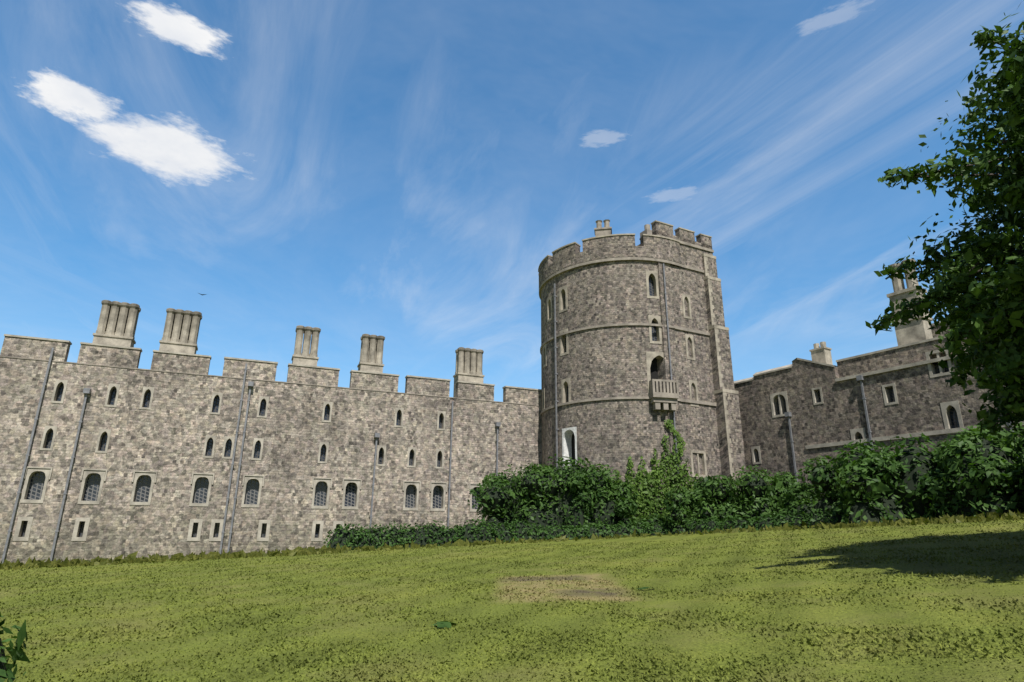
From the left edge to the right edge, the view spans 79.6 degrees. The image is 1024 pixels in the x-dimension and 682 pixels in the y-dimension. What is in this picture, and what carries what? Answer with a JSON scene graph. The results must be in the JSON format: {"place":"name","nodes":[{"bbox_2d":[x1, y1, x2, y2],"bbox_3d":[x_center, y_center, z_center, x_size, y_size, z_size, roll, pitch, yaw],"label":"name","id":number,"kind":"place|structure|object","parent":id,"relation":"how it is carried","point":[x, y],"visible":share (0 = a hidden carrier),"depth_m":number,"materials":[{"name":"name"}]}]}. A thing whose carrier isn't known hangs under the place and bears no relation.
{"place":"outdoors","nodes":[
{"label":"outdoors","id":0,"kind":"place"},
{"bbox_2d":[0,518,1023,681],"bbox_3d":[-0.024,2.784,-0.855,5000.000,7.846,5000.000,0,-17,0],"label":"lawn","id":1,"kind":"structure","parent":0,"point":[847,615],"depth_m":9.14,"materials":[{"name":"green plant"}]},
{"bbox_2d":[0,612,29,681],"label":"bush","id":2,"kind":"object","parent":1,"relation":"on","point":[16,652],"visible":1,"depth_m":5.45,"materials":[{"name":"green plant"}]},
{"bbox_2d":[0,334,541,563],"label":"castle wall","id":3,"kind":"structure","parent":1,"relation":"on","point":[110,451],"depth_m":36.02,"materials":[{"name":"stone"}]},
{"bbox_2d":[92,300,484,396],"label":"chimneys","id":4,"kind":"object","parent":3,"relation":"on","point":[117,324],"visible":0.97,"depth_m":38.02,"materials":[{"name":"stone"}]},
{"bbox_2d":[0,509,1023,569],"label":"grass tufts","id":5,"kind":"object","parent":1,"relation":"on","point":[298,550],"depth_m":24.42,"materials":[{"name":"green plant"}]},
{"bbox_2d":[432,587,649,627],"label":"lawn weeds","id":6,"kind":"object","parent":1,"relation":"on","point":[444,624],"visible":1,"depth_m":8.45,"materials":[{"name":"green plant"}]},
{"bbox_2d":[323,508,845,550],"bbox_3d":[3.114,10.010,30.578,23.866,3.274,10.653,0,-17,0],"label":"low hedge","id":7,"kind":"object","parent":1,"relation":"on","point":[393,535],"visible":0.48,"depth_m":30.52,"materials":[{"name":"green plant"}]},
{"bbox_2d":[538,233,702,520],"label":"round tower","id":8,"kind":"structure","parent":1,"relation":"on","point":[606,400],"depth_m":40.78,"materials":[{"name":"stone"}]},
{"bbox_2d":[594,219,651,236],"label":"chimneys","id":9,"kind":"object","parent":8,"relation":"on","point":[600,230],"visible":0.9,"depth_m":44.33,"materials":[{"name":"stone"}]},
{"bbox_2d":[615,419,700,524],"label":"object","id":10,"kind":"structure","parent":1,"relation":"on","point":[655,491],"depth_m":37.28,"materials":[{"name":"green plant"}]},
{"bbox_2d":[637,220,745,492],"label":"stair turret","id":11,"kind":"object","parent":1,"relation":"on","point":[708,426],"visible":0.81,"depth_m":40.97,"materials":[{"name":"stone"}]},
{"bbox_2d":[468,422,1023,534],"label":"bushes","id":12,"kind":"object","parent":1,"relation":"on","point":[971,471],"visible":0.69,"depth_m":28.02,"materials":[{"name":"green plant"}]},
{"bbox_2d":[734,321,1023,496],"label":"castle range","id":13,"kind":"structure","parent":1,"relation":"on","point":[796,413],"depth_m":35.94,"materials":[{"name":"stone"}]},
{"bbox_2d":[809,259,932,364],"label":"chimneys","id":14,"kind":"object","parent":13,"relation":"on","point":[914,331],"visible":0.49,"depth_m":35.25,"materials":[{"name":"stone"}]},
{"bbox_2d":[865,3,1023,439],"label":"tree","id":15,"kind":"object","parent":1,"relation":"on","point":[1002,351],"depth_m":11.10,"materials":[{"name":"green plant"}]},
{"bbox_2d":[0,0,1023,401],"label":"sky","id":16,"kind":"structure","parent":0,"point":[404,172],"materials":[{"name":"blue"}]}
]}

